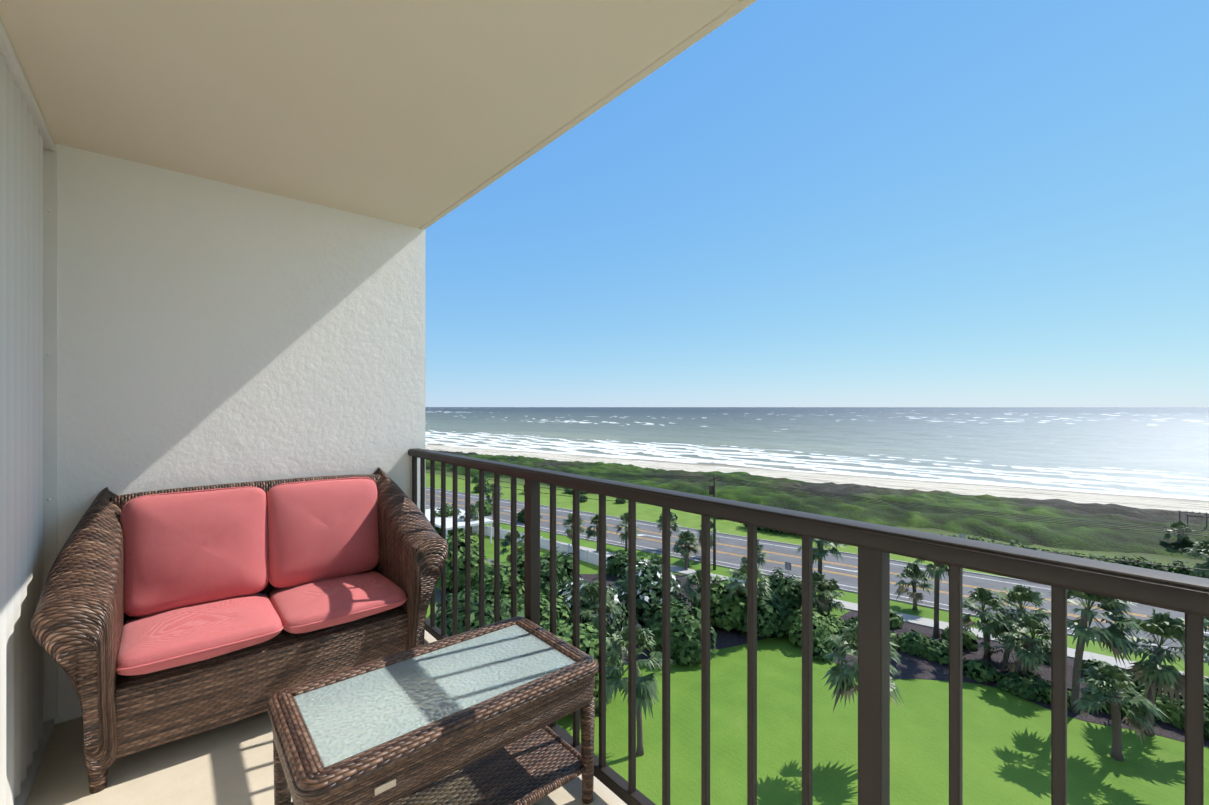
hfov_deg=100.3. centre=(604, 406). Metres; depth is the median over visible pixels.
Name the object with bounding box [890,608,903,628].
shrub
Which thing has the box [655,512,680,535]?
sabal palm
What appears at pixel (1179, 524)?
sabal palm
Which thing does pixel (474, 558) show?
bush
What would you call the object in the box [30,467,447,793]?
wicker loveseat
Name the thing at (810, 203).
sky
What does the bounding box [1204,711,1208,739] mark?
shrub
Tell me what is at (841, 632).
shrub
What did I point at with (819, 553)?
sabal palm
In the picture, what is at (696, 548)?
sabal palm
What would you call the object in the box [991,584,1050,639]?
sabal palm
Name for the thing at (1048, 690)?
shrub
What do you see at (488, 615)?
bush
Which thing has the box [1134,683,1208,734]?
shrub
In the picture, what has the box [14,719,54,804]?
shutter sill track
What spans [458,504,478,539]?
sabal palm
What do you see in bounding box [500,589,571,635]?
bush
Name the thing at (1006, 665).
sabal palm
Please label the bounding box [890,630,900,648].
shrub
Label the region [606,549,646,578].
bush
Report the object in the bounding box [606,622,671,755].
sabal palm
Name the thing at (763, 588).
sabal palm
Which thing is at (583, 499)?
verge shrub
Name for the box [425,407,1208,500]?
ocean
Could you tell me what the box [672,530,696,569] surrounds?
sabal palm
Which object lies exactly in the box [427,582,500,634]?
bush
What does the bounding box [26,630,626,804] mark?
balcony floor slab
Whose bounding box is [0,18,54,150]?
shutter head track
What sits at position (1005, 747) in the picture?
ground
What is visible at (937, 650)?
shrub
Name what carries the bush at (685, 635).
on the path at (725, 638)
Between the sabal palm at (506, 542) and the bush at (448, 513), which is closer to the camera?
the sabal palm at (506, 542)
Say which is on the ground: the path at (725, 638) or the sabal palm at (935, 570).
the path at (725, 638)
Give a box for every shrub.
[472,475,487,482]
[473,482,489,491]
[564,488,572,493]
[580,494,587,502]
[615,498,625,503]
[813,643,833,662]
[822,611,844,627]
[836,627,857,648]
[844,616,857,626]
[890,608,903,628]
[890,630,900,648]
[897,629,932,657]
[924,638,965,664]
[940,626,979,650]
[963,658,1000,682]
[994,670,1050,703]
[1034,643,1050,661]
[1041,680,1071,709]
[1081,659,1110,678]
[1081,683,1125,713]
[1120,693,1156,724]
[1126,667,1144,688]
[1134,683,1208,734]
[1204,691,1208,716]
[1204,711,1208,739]
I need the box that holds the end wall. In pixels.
[44,143,424,723]
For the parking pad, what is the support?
on the ground
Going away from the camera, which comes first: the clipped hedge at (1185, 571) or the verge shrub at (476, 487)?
the clipped hedge at (1185, 571)
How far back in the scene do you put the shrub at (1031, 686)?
28.75 m
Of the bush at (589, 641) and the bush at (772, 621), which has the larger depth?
the bush at (772, 621)
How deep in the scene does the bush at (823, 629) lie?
34.54 m
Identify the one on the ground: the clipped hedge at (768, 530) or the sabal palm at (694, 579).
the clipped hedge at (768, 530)
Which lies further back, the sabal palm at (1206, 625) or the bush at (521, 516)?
the bush at (521, 516)
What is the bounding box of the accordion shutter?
[0,53,42,804]
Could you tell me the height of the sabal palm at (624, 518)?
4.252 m
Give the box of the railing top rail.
[408,448,1208,617]
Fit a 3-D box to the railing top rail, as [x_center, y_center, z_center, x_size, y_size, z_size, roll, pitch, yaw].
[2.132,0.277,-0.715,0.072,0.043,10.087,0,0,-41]
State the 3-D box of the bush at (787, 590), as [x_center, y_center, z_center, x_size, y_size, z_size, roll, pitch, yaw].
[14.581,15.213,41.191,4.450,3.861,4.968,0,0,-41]
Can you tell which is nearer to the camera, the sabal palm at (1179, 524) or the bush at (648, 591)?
the bush at (648, 591)
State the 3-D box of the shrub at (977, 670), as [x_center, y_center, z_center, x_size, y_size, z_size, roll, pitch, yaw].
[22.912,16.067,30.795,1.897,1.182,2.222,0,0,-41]
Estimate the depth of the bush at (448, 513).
63.35 m
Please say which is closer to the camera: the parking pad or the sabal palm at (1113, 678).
the sabal palm at (1113, 678)
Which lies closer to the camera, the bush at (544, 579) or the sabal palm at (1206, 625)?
the sabal palm at (1206, 625)
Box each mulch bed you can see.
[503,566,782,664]
[833,611,1208,746]
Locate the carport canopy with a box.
[425,507,492,542]
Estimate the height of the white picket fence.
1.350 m
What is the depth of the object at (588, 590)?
34.46 m
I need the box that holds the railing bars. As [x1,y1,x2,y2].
[412,457,1203,804]
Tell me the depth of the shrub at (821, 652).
32.83 m
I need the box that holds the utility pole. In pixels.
[709,475,718,569]
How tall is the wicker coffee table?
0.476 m
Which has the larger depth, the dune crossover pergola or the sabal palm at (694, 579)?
the dune crossover pergola
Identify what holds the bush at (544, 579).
on the ground
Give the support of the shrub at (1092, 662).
on the mulch bed at (912, 666)
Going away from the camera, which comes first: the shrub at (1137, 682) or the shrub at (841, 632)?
the shrub at (1137, 682)
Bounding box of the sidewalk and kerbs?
[425,487,1208,677]
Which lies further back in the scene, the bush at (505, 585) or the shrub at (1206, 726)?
the bush at (505, 585)
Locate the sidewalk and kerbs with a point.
(912, 619)
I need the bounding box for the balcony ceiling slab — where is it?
[0,0,756,228]
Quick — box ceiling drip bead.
[419,0,747,228]
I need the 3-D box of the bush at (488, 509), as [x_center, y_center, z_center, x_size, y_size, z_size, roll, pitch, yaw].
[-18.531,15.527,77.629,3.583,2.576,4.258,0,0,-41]
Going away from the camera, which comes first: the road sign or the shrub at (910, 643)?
the shrub at (910, 643)
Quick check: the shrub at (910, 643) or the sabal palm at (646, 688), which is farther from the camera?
the shrub at (910, 643)
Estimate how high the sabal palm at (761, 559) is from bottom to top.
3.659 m
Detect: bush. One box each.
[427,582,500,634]
[435,503,462,536]
[435,528,491,592]
[440,591,524,636]
[463,560,524,603]
[474,499,492,515]
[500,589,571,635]
[504,554,561,601]
[517,508,541,522]
[540,547,580,595]
[542,615,622,714]
[556,578,627,637]
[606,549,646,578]
[609,557,690,628]
[642,599,716,665]
[688,575,745,631]
[733,592,790,637]
[759,567,801,616]
[785,606,839,648]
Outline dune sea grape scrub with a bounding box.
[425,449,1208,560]
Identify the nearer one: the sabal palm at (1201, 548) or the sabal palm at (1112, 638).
the sabal palm at (1112, 638)
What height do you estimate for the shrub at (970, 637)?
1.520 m
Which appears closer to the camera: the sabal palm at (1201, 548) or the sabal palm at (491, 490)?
the sabal palm at (1201, 548)
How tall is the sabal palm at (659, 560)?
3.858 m
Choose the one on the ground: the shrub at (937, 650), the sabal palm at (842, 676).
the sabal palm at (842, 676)
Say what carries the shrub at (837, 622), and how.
on the mulch bed at (912, 666)
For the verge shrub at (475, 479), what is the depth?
109.72 m
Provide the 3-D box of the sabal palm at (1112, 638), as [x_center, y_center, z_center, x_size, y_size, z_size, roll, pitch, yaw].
[24.820,12.554,25.659,4.074,7.918,3.755,0,0,-41]
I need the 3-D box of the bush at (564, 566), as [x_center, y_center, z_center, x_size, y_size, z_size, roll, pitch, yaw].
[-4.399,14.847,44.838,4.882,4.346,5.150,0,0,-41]
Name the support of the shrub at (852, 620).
on the mulch bed at (912, 666)
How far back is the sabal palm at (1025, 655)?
29.39 m
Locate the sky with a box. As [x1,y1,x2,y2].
[425,0,1208,406]
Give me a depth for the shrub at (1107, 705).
27.22 m
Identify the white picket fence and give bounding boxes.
[463,525,607,567]
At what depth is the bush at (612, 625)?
35.24 m
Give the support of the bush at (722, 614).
on the path at (725, 638)
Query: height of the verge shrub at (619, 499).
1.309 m
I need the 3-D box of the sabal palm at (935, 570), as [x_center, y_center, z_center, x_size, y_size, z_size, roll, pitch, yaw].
[23.000,12.583,34.850,3.283,7.861,3.582,0,0,-41]
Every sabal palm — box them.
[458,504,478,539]
[484,483,502,526]
[500,531,524,564]
[562,513,588,544]
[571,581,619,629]
[585,514,610,550]
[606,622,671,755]
[614,512,640,550]
[642,556,673,574]
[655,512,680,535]
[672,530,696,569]
[673,529,700,566]
[680,570,714,603]
[696,521,718,548]
[724,562,773,601]
[740,539,769,567]
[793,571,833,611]
[795,535,847,614]
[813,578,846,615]
[822,621,905,710]
[893,562,933,609]
[911,532,965,637]
[963,587,1014,659]
[974,623,1043,675]
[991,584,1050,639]
[998,614,1069,674]
[1049,589,1143,713]
[1072,663,1169,760]
[1104,607,1208,736]
[1160,521,1195,543]
[1183,540,1208,578]
[1204,617,1208,665]
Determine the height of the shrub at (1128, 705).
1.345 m
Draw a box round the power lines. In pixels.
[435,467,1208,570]
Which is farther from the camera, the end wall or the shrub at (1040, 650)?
the shrub at (1040, 650)
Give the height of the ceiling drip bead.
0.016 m
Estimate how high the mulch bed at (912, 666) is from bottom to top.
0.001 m
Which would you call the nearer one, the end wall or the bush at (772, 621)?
the end wall
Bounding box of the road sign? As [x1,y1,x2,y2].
[785,561,790,577]
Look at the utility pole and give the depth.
51.06 m
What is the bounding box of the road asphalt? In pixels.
[425,487,1208,659]
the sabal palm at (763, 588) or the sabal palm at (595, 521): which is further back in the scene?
the sabal palm at (595, 521)
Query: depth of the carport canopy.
61.03 m
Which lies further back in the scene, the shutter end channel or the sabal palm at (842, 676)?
the sabal palm at (842, 676)
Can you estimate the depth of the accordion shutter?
1.69 m
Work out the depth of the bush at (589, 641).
28.35 m
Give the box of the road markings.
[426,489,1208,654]
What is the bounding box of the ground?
[425,443,1208,804]
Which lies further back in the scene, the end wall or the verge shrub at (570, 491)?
the verge shrub at (570, 491)
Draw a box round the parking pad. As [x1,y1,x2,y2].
[436,559,507,615]
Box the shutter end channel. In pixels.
[43,149,57,721]
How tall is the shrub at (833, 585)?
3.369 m
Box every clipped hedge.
[741,523,800,536]
[941,534,1207,577]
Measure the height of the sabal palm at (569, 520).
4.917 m
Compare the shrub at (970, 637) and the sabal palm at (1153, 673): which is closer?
the sabal palm at (1153, 673)
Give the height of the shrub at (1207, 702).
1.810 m
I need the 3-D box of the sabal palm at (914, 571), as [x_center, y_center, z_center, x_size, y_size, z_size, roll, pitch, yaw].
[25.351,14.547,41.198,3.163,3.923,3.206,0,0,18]
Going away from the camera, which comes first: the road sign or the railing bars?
the railing bars
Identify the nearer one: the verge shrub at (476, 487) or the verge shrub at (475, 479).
the verge shrub at (476, 487)
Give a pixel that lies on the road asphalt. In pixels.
(898, 568)
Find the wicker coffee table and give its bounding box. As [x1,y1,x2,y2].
[267,616,598,804]
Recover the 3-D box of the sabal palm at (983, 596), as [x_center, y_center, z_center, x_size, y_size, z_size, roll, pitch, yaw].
[24.625,14.107,32.461,3.401,4.814,3.471,0,0,-41]
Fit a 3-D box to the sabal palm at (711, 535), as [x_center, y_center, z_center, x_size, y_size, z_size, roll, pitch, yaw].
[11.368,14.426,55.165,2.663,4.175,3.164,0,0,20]
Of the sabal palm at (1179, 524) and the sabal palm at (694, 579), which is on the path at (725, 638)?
the sabal palm at (694, 579)
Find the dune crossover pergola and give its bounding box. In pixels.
[1178,510,1208,526]

